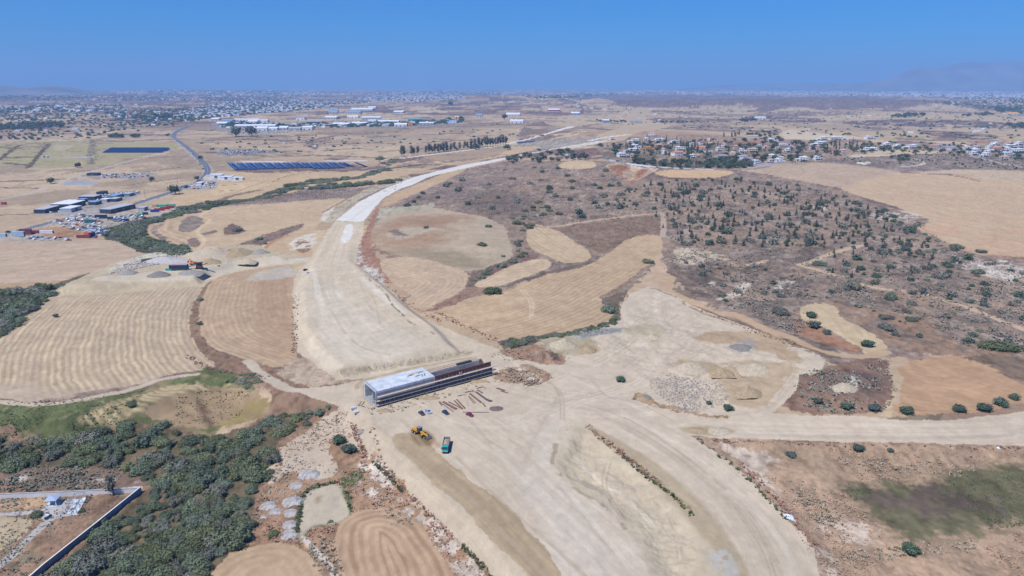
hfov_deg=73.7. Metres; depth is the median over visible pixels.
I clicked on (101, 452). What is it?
thicket bush
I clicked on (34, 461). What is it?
thicket bush
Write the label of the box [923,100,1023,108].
distant trees
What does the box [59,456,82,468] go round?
thicket bush
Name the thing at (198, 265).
rock crusher
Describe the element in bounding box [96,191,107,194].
warehouse
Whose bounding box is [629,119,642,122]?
overpass
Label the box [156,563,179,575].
thicket bush
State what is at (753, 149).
villa
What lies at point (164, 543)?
thicket bush
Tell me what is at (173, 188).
tree
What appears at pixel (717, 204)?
shrub
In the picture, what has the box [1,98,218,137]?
distant trees
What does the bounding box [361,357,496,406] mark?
underpass
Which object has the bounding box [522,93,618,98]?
distant trees
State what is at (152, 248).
bush
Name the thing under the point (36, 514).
bush
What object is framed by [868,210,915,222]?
rubble
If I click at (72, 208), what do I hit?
warehouse
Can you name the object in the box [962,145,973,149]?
villa
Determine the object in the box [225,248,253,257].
earth heap
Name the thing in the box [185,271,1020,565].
dry weeds
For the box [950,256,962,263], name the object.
shrub
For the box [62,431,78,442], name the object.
thicket bush
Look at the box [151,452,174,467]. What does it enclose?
thicket bush
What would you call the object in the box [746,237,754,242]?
shrub
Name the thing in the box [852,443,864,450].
carob tree
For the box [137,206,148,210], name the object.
warehouse
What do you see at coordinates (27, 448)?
thicket bush
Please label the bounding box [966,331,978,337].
shrub
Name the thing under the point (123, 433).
thicket bush
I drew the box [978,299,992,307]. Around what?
shrub
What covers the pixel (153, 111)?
distant town
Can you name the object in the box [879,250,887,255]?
shrub
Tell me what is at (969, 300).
shrub
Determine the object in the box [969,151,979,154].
villa
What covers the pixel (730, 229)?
shrub
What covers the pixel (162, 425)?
thicket bush
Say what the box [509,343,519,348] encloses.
bush
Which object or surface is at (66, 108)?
distant town
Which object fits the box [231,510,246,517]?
thicket bush
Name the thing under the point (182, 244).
bush
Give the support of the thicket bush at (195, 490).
on the ground at (820, 466)
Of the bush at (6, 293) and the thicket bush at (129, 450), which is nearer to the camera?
the thicket bush at (129, 450)
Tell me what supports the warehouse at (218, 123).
on the ground at (820, 466)
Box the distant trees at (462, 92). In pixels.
[364,91,499,94]
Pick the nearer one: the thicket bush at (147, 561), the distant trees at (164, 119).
the thicket bush at (147, 561)
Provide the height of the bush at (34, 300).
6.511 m
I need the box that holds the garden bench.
[44,512,49,519]
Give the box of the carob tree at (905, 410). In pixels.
[899,406,914,414]
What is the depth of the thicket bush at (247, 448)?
301.93 m
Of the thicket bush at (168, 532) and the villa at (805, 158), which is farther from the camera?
the villa at (805, 158)
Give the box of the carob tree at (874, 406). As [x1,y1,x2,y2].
[868,402,882,410]
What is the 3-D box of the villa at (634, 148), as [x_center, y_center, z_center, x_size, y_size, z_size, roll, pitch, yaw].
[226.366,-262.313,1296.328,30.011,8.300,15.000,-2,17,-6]
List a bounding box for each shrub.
[488,204,494,209]
[513,197,520,203]
[574,212,586,218]
[575,207,582,213]
[616,202,624,208]
[680,240,691,245]
[686,218,696,222]
[699,188,707,193]
[705,239,713,245]
[714,201,722,206]
[715,237,725,244]
[716,292,727,297]
[719,216,731,222]
[725,226,735,230]
[732,287,742,292]
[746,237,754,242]
[758,233,769,239]
[760,289,769,294]
[764,211,773,219]
[767,237,779,245]
[772,233,782,238]
[776,293,786,297]
[780,220,791,225]
[799,205,808,209]
[805,239,815,245]
[837,221,847,228]
[842,260,850,266]
[850,254,862,260]
[855,302,863,307]
[857,264,866,270]
[870,272,882,278]
[871,278,880,284]
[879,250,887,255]
[886,264,895,268]
[890,330,900,336]
[893,247,902,252]
[902,309,912,313]
[907,227,916,232]
[907,288,917,294]
[907,299,918,305]
[910,266,921,272]
[911,222,922,226]
[914,249,925,254]
[916,332,924,337]
[918,288,926,293]
[920,265,933,269]
[923,249,934,252]
[932,273,944,279]
[936,282,944,286]
[941,272,952,277]
[941,311,951,318]
[944,289,960,297]
[949,246,959,250]
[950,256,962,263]
[963,253,973,259]
[964,297,975,303]
[964,337,976,343]
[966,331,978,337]
[970,317,981,322]
[977,285,992,291]
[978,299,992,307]
[980,279,990,285]
[981,291,992,296]
[997,309,1007,313]
[1004,336,1013,342]
[1013,290,1023,297]
[1013,298,1022,303]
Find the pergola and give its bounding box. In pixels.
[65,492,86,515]
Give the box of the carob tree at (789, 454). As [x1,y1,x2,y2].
[784,451,796,458]
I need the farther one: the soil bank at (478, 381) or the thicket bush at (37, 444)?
the soil bank at (478, 381)
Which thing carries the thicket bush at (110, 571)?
on the ground at (820, 466)
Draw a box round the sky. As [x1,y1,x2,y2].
[0,0,1023,88]
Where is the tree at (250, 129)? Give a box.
[243,126,259,134]
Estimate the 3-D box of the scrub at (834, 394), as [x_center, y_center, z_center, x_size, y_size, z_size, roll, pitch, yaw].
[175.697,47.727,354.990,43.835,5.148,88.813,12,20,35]
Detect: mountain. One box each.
[0,86,100,94]
[792,62,1023,91]
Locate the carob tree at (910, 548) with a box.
[899,541,921,555]
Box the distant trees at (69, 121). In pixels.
[0,105,234,125]
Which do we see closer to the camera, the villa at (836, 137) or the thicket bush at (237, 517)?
the thicket bush at (237, 517)
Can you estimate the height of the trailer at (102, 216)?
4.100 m
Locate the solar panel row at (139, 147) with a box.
[111,147,168,147]
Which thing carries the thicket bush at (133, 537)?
on the ground at (820, 466)
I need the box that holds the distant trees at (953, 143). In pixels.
[733,138,1023,153]
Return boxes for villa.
[616,152,629,156]
[623,147,639,151]
[627,138,639,141]
[645,146,654,150]
[650,138,664,141]
[671,150,686,155]
[675,146,685,150]
[738,155,752,160]
[746,147,757,151]
[747,135,762,138]
[752,159,761,163]
[765,158,774,162]
[768,154,783,158]
[774,158,785,162]
[779,141,790,144]
[795,156,807,160]
[810,141,827,144]
[812,155,822,159]
[815,136,827,139]
[829,136,847,139]
[845,139,857,142]
[857,147,877,150]
[864,136,876,138]
[880,142,890,145]
[901,144,918,147]
[928,144,942,148]
[937,146,957,149]
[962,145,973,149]
[966,148,981,152]
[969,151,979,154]
[972,141,984,145]
[978,152,988,156]
[989,141,1000,145]
[989,147,1005,150]
[1001,151,1014,155]
[1003,144,1021,147]
[1009,148,1018,151]
[1013,141,1023,144]
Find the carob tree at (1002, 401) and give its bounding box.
[992,396,1010,407]
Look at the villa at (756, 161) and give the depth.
1128.91 m
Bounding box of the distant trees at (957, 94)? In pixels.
[592,90,1023,96]
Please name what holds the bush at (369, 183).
on the field
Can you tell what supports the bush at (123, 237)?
on the ground at (820, 466)
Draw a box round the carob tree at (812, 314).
[806,311,817,317]
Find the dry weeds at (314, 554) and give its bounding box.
[250,346,977,575]
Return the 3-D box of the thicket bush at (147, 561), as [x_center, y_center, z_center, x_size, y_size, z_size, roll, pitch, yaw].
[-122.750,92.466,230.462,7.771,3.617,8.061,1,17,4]
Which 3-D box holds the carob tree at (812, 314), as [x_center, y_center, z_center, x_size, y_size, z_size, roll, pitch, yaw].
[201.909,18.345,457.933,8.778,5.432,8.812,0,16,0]
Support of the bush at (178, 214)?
on the field
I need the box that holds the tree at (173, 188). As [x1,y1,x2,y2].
[166,184,180,193]
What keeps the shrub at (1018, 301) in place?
on the ground at (820, 466)
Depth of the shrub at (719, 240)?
648.09 m
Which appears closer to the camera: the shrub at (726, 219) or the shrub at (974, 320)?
the shrub at (974, 320)
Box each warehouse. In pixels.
[33,205,59,213]
[50,200,85,207]
[59,205,81,212]
[78,194,101,199]
[86,172,100,175]
[88,200,101,204]
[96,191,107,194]
[99,198,108,201]
[99,203,135,213]
[107,193,123,197]
[109,197,121,201]
[124,192,134,196]
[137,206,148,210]
[210,118,220,120]
[210,174,223,177]
[216,122,229,125]
[220,176,233,179]
[221,119,235,121]
[232,177,244,179]
[234,124,277,127]
[235,119,258,120]
[247,120,260,122]
[254,126,268,130]
[268,127,278,129]
[278,126,289,129]
[288,127,301,129]
[296,117,306,119]
[302,126,313,129]
[324,116,339,118]
[345,111,361,113]
[347,115,359,117]
[351,108,374,110]
[362,116,380,119]
[378,120,399,122]
[393,110,405,112]
[394,123,406,126]
[408,118,422,121]
[419,122,434,124]
[506,113,520,115]
[510,119,523,122]
[1003,112,1019,114]
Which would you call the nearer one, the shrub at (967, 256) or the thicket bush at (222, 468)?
the thicket bush at (222, 468)
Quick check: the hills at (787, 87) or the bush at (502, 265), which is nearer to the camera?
the bush at (502, 265)
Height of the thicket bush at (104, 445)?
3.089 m
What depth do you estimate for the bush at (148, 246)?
657.30 m
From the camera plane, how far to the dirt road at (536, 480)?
312.08 m
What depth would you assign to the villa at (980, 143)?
1525.68 m
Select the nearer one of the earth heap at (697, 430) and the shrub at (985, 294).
the earth heap at (697, 430)
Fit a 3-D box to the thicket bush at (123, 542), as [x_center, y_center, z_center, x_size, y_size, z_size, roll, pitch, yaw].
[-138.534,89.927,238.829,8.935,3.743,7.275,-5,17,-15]
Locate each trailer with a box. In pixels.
[84,219,93,222]
[95,215,106,217]
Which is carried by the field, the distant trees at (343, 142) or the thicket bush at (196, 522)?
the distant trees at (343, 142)
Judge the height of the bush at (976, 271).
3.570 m
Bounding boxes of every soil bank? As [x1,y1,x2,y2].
[376,409,391,412]
[393,402,416,405]
[417,396,439,399]
[445,387,465,389]
[469,380,487,382]
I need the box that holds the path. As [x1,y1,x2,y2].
[0,151,1023,575]
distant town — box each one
[0,94,303,100]
[0,103,128,112]
[0,103,156,134]
[4,99,156,131]
[43,110,148,122]
[108,106,230,120]
[113,105,233,121]
[137,90,356,94]
[151,91,325,95]
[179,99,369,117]
[180,99,354,115]
[219,121,450,127]
[356,94,461,101]
[358,94,465,101]
[363,91,498,94]
[587,89,1023,97]
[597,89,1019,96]
[621,105,991,132]
[948,97,1023,100]
[951,101,1021,105]
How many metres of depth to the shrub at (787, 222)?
717.15 m
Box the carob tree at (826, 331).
[821,329,831,334]
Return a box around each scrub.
[0,390,247,437]
[0,464,166,500]
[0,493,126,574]
[0,498,112,575]
[255,411,483,575]
[291,181,401,196]
[386,165,1023,348]
[607,144,1023,168]
[722,443,1023,575]
[794,360,897,413]
[847,466,1023,528]
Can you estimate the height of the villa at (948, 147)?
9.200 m
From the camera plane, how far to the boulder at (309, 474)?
283.65 m
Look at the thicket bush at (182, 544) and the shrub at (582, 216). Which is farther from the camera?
the shrub at (582, 216)
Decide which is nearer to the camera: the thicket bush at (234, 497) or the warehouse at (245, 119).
the thicket bush at (234, 497)
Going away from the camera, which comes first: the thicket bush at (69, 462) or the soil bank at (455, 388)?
the thicket bush at (69, 462)
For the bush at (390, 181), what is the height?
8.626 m
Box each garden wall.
[610,160,713,169]
[753,162,784,165]
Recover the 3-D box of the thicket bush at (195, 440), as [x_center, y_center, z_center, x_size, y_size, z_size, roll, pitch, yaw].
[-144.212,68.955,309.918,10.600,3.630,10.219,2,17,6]
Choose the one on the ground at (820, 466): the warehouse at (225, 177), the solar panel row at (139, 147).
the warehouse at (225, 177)
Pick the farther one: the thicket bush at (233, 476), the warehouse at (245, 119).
the warehouse at (245, 119)
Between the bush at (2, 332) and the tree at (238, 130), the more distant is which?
the tree at (238, 130)
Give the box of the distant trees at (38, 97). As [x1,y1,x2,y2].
[0,93,332,100]
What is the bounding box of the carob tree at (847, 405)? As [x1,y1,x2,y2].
[839,401,851,408]
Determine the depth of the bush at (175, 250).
617.01 m
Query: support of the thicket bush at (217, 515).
on the ground at (820, 466)
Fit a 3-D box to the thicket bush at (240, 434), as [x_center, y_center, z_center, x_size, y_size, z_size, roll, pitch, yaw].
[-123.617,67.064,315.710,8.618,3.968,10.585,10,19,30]
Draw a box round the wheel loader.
[411,425,431,439]
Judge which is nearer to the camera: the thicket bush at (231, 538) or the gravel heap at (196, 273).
the thicket bush at (231, 538)
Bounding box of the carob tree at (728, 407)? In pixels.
[723,403,734,409]
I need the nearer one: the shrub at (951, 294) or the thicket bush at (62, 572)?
the thicket bush at (62, 572)
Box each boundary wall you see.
[0,487,138,498]
[29,487,141,575]
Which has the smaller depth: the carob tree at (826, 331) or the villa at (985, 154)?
the carob tree at (826, 331)
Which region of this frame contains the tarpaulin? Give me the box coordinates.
[783,514,795,521]
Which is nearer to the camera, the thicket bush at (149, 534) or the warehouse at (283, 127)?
the thicket bush at (149, 534)
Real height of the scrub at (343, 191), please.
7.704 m
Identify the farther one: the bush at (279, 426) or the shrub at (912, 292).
the shrub at (912, 292)
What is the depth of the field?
620.72 m
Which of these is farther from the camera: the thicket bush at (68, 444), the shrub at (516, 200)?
the shrub at (516, 200)
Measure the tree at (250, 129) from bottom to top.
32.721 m
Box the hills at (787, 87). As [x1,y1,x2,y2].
[647,83,858,90]
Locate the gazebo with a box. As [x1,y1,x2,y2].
[44,494,62,506]
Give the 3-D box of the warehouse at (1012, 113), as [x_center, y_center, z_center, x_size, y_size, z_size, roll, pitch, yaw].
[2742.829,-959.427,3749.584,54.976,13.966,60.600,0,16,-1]
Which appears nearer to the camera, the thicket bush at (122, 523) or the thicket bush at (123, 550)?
the thicket bush at (123, 550)
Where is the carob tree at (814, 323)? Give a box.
[807,320,821,327]
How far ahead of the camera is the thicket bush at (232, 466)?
286.65 m
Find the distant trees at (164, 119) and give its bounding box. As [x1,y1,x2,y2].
[105,105,251,121]
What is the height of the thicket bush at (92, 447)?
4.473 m
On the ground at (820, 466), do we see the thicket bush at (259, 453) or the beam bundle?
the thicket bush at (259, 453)
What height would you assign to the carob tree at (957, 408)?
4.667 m
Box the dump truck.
[441,437,449,452]
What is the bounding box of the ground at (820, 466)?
[0,88,1023,575]
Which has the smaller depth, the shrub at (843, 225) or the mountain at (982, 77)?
the shrub at (843, 225)
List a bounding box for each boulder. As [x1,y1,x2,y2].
[259,501,276,510]
[268,508,280,514]
[280,529,297,540]
[282,496,304,507]
[282,520,295,529]
[283,509,296,517]
[289,482,302,488]
[297,469,319,479]
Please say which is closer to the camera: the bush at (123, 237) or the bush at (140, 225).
the bush at (123, 237)
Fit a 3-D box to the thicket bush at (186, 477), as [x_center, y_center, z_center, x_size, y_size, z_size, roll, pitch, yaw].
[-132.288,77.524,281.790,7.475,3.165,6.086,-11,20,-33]
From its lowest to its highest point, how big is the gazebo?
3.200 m
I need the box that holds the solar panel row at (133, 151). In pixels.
[104,151,162,151]
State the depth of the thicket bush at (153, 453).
295.48 m
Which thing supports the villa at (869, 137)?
on the field
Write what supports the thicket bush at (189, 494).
on the ground at (820, 466)
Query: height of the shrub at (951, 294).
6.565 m
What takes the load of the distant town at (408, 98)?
on the field
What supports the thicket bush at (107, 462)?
on the ground at (820, 466)
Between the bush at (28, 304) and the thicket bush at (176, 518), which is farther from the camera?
the bush at (28, 304)
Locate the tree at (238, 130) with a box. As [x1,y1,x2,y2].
[230,125,241,135]
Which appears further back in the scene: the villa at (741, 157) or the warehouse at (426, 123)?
the warehouse at (426, 123)
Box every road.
[8,126,769,232]
[50,108,1023,575]
[242,99,631,242]
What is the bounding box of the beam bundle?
[442,401,456,408]
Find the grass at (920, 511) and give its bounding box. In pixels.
[0,326,1023,542]
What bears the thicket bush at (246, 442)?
on the ground at (820, 466)
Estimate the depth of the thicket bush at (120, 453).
297.35 m
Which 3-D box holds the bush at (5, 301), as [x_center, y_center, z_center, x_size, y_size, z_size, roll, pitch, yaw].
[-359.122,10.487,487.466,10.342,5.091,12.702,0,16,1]
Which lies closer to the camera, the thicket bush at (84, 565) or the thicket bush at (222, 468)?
the thicket bush at (84, 565)
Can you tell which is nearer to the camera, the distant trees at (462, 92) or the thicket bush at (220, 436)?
the thicket bush at (220, 436)
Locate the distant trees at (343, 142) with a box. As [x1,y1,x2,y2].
[200,123,517,152]
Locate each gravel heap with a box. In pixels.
[117,269,138,274]
[140,257,192,263]
[147,271,170,277]
[178,270,207,276]
[728,344,751,351]
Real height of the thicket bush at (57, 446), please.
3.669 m
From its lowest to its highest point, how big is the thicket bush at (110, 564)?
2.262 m
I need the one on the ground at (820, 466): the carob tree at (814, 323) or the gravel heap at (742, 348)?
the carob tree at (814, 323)
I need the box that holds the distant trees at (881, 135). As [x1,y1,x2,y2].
[571,103,1020,138]
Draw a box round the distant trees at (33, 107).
[0,103,125,112]
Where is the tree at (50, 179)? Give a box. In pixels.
[46,177,56,182]
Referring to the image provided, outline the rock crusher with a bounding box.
[189,262,206,268]
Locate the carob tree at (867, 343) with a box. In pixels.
[860,339,875,346]
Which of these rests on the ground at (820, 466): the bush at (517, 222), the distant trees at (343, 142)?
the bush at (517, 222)
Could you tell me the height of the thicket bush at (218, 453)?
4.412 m
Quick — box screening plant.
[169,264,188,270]
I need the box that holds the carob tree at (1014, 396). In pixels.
[1009,393,1021,399]
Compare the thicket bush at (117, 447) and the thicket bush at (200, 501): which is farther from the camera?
the thicket bush at (117, 447)
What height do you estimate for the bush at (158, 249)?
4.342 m
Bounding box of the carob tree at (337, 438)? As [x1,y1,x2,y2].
[332,434,346,444]
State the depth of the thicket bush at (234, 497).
267.62 m
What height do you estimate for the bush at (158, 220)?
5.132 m
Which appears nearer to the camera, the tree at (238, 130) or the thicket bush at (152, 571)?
the thicket bush at (152, 571)
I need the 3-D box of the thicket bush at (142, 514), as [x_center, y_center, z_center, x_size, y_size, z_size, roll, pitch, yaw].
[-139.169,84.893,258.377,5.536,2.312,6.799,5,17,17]
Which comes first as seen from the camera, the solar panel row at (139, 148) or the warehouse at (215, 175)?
the warehouse at (215, 175)
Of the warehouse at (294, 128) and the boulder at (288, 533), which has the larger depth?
the warehouse at (294, 128)
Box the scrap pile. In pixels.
[489,406,502,410]
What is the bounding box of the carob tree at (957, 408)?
[951,403,968,413]
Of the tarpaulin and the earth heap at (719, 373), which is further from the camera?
the earth heap at (719, 373)
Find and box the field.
[0,88,1023,575]
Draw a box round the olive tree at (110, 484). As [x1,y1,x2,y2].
[102,474,116,493]
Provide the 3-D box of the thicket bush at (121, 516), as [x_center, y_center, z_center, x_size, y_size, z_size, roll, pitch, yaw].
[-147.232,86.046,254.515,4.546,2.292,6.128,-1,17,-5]
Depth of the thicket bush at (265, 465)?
289.68 m
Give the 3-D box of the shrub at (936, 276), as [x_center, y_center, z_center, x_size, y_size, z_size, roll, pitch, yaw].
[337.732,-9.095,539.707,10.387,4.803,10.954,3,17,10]
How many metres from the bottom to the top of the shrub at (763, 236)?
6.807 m
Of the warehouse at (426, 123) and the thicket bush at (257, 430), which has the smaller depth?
the thicket bush at (257, 430)
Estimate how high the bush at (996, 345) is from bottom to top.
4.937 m
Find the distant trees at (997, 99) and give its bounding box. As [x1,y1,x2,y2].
[946,97,1023,102]
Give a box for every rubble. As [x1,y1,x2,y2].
[108,254,182,274]
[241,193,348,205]
[267,458,343,509]
[341,353,456,377]
[357,254,387,287]
[573,328,621,335]
[649,373,727,413]
[653,373,723,411]
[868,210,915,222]
[948,254,1023,288]
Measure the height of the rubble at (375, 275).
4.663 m
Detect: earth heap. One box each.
[181,246,227,260]
[200,258,220,265]
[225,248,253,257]
[237,258,257,264]
[252,249,270,254]
[549,338,576,349]
[580,346,595,353]
[636,396,648,401]
[646,333,658,339]
[673,362,706,375]
[687,427,706,434]
[708,368,736,377]
[708,426,730,435]
[729,384,761,398]
[733,363,769,376]
[828,383,857,393]
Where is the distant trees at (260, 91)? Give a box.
[130,90,351,95]
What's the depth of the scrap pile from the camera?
330.21 m
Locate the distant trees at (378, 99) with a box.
[353,94,462,101]
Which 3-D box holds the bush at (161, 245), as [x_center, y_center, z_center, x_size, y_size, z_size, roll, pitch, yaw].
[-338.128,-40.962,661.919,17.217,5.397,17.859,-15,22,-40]
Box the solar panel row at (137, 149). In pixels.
[107,149,168,149]
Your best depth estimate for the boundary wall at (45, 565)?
243.66 m
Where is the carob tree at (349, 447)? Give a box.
[339,442,356,452]
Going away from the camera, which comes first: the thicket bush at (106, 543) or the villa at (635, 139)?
the thicket bush at (106, 543)
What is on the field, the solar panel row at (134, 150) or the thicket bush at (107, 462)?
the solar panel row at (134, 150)
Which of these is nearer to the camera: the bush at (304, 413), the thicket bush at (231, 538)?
the thicket bush at (231, 538)
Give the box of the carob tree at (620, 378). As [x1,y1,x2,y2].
[616,374,624,381]
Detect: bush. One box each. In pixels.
[0,287,16,295]
[0,296,11,301]
[0,298,19,304]
[0,311,17,317]
[0,317,13,326]
[0,330,7,335]
[0,453,8,464]
[0,457,21,473]
[2,299,27,309]
[2,316,17,321]
[2,327,13,330]
[3,450,13,455]
[3,454,25,464]
[4,306,22,312]
[4,321,22,326]
[4,440,23,452]
[5,286,24,295]
[14,317,27,322]
[15,292,34,300]
[15,310,28,315]
[15,445,33,453]
[19,450,43,459]
[19,452,42,468]
[20,303,41,311]
[21,296,43,304]
[21,302,40,306]
[24,286,46,293]
[24,433,43,444]
[28,510,42,519]
[32,436,53,448]
[34,282,54,289]
[34,293,47,298]
[38,568,67,575]
[39,290,59,296]
[40,297,49,301]
[40,443,53,452]
[42,447,63,461]
[46,436,65,443]
[47,443,66,452]
[49,556,76,573]
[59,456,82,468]
[61,438,74,450]
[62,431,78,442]
[64,454,77,459]
[67,554,106,575]
[68,551,79,560]
[70,439,86,448]
[70,443,81,453]
[71,429,101,446]
[75,546,90,558]
[78,449,90,455]
[78,454,100,467]
[79,440,102,453]
[83,528,115,546]
[83,532,123,558]
[86,435,106,444]
[87,522,115,539]
[90,425,112,435]
[91,451,102,460]
[94,548,114,557]
[96,441,108,450]
[98,449,106,455]
[99,517,121,529]
[100,454,120,467]
[102,231,117,236]
[104,564,120,575]
[105,435,122,444]
[106,442,127,453]
[106,558,114,568]
[107,231,123,236]
[109,450,124,458]
[109,543,137,561]
[110,227,123,231]
[111,513,125,520]
[111,571,131,575]
[113,422,135,433]
[113,528,131,539]
[114,550,142,563]
[114,553,134,573]
[116,418,135,425]
[116,428,134,441]
[116,537,130,548]
[119,461,131,471]
[119,519,127,527]
[120,235,137,239]
[120,236,134,242]
[120,551,154,572]
[122,233,139,235]
[122,446,134,454]
[125,399,137,407]
[125,514,140,524]
[125,532,139,544]
[126,463,151,477]
[127,235,144,240]
[127,432,136,437]
[129,229,147,233]
[129,239,141,244]
[129,427,158,448]
[130,224,147,228]
[130,524,141,532]
[131,562,167,575]
[133,502,147,513]
[133,541,162,554]
[134,451,163,464]
[136,239,151,246]
[136,456,156,471]
[136,508,152,517]
[138,553,155,568]
[139,520,149,528]
[140,472,155,480]
[140,527,149,539]
[141,560,166,570]
[142,242,158,248]
[142,502,158,510]
[142,514,154,522]
[142,547,174,562]
[143,530,165,540]
[143,536,163,546]
[144,449,163,458]
[145,478,157,485]
[147,237,157,241]
[147,245,159,250]
[148,420,171,431]
[148,439,157,446]
[148,498,158,504]
[148,521,158,526]
[148,521,169,533]
[149,215,164,218]
[149,218,164,222]
[149,488,159,494]
[149,490,161,500]
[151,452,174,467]
[151,538,169,549]
[152,475,175,493]
[154,246,165,251]
[154,435,173,448]
[155,243,171,246]
[156,502,167,510]
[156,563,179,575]
[158,509,171,518]
[159,518,169,523]
[160,446,170,454]
[160,543,180,559]
[161,457,192,475]
[161,527,176,541]
[162,459,175,465]
[162,471,184,484]
[163,215,176,218]
[164,248,184,253]
[164,490,175,498]
[165,483,181,491]
[165,556,186,575]
[166,493,184,507]
[166,532,183,542]
[167,213,182,216]
[167,249,193,254]
[168,508,180,514]
[169,243,189,247]
[170,513,182,521]
[170,537,186,546]
[171,429,181,436]
[171,519,195,535]
[172,464,197,479]
[175,205,188,208]
[175,480,188,490]
[176,535,201,550]
[176,545,190,559]
[178,437,192,447]
[178,444,199,456]
[180,434,208,446]
[180,554,212,571]
[181,497,199,514]
[181,508,209,520]
[181,549,202,567]
[182,468,216,490]
[182,528,197,538]
[182,571,192,575]
[183,472,196,480]
[183,490,194,497]
[184,512,202,527]
[185,530,208,553]
[187,451,214,461]
[188,478,212,494]
[189,463,208,474]
[189,499,209,513]
[190,518,220,540]
[190,565,210,575]
[192,495,209,505]
[195,460,212,469]
[196,457,216,465]
[196,546,218,560]
[198,446,204,451]
[199,436,219,449]
[199,467,219,476]
[199,512,210,523]
[202,482,227,496]
[202,492,222,504]
[203,444,216,451]
[204,532,218,549]
[206,520,222,539]
[208,495,224,507]
[209,509,231,520]
[209,522,254,551]
[210,201,222,204]
[210,499,225,510]
[211,434,224,439]
[212,462,229,482]
[213,517,235,531]
[214,437,233,450]
[214,477,233,488]
[214,545,228,556]
[215,448,236,458]
[215,454,230,463]
[216,502,238,517]
[224,377,237,382]
[225,468,241,482]
[227,437,244,449]
[228,457,243,471]
[229,493,239,500]
[230,513,248,524]
[231,447,246,458]
[231,453,259,470]
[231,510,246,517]
[232,227,242,231]
[234,379,245,384]
[234,427,253,438]
[234,444,249,451]
[235,451,251,457]
[235,519,257,529]
[236,438,253,447]
[236,502,247,510]
[237,495,253,506]
[240,461,268,483]
[241,426,264,437]
[243,382,252,388]
[245,485,257,494]
[249,432,265,446]
[253,378,262,383]
[253,445,267,457]
[260,418,271,426]
[260,463,267,469]
[261,445,278,460]
[261,450,280,464]
[261,473,272,481]
[262,417,280,427]
[265,413,275,419]
[265,468,273,473]
[267,529,280,537]
[270,427,279,436]
[271,420,282,426]
[275,190,286,193]
[276,413,287,418]
[276,422,288,428]
[276,426,295,437]
[282,183,298,186]
[284,421,297,427]
[289,412,305,422]
[299,411,307,417]
[302,414,313,419]
[303,419,311,426]
[313,185,325,189]
[313,408,325,415]
[348,183,358,186]
[363,182,375,185]
[376,180,388,184]
[383,179,395,183]
[475,275,485,279]
[477,241,486,246]
[481,269,489,275]
[483,286,501,295]
[495,262,506,267]
[500,340,511,344]
[508,258,516,263]
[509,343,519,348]
[512,220,521,224]
[558,332,565,337]
[600,304,615,313]
[642,258,654,263]
[770,306,790,316]
[812,260,827,265]
[842,279,861,289]
[877,313,895,319]
[877,321,894,330]
[884,291,898,300]
[903,316,917,321]
[945,264,954,267]
[948,243,964,248]
[970,269,985,273]
[975,249,987,252]
[976,339,1022,351]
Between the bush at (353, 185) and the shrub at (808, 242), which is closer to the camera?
the shrub at (808, 242)
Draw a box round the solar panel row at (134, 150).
[105,150,164,150]
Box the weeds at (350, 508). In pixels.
[295,437,790,575]
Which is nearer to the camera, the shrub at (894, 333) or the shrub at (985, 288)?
the shrub at (894, 333)
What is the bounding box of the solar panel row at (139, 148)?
[109,148,170,148]
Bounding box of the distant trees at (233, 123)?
[220,119,461,127]
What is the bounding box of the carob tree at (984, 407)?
[976,402,993,411]
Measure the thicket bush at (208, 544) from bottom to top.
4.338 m
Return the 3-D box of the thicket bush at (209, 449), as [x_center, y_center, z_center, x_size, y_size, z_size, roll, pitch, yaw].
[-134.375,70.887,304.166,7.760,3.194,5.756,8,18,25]
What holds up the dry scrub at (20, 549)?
on the ground at (820, 466)
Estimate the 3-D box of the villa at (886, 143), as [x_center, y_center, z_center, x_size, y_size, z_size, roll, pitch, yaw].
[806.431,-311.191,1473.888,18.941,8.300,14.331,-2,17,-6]
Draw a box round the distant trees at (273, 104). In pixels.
[177,99,367,116]
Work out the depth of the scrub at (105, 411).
331.41 m
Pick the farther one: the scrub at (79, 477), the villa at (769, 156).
the villa at (769, 156)
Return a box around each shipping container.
[11,231,25,235]
[18,229,31,233]
[39,230,53,233]
[76,235,90,237]
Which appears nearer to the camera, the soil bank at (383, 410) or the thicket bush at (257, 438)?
the thicket bush at (257, 438)
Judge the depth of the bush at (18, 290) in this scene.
512.50 m
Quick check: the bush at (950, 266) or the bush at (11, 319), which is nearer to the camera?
the bush at (11, 319)
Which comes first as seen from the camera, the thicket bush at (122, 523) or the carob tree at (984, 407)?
the thicket bush at (122, 523)
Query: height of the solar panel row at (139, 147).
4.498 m
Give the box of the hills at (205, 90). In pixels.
[187,89,223,90]
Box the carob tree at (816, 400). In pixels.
[813,397,822,402]
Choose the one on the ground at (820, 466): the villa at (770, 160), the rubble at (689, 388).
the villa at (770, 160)
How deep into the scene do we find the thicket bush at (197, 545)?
237.29 m
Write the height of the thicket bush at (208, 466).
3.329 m

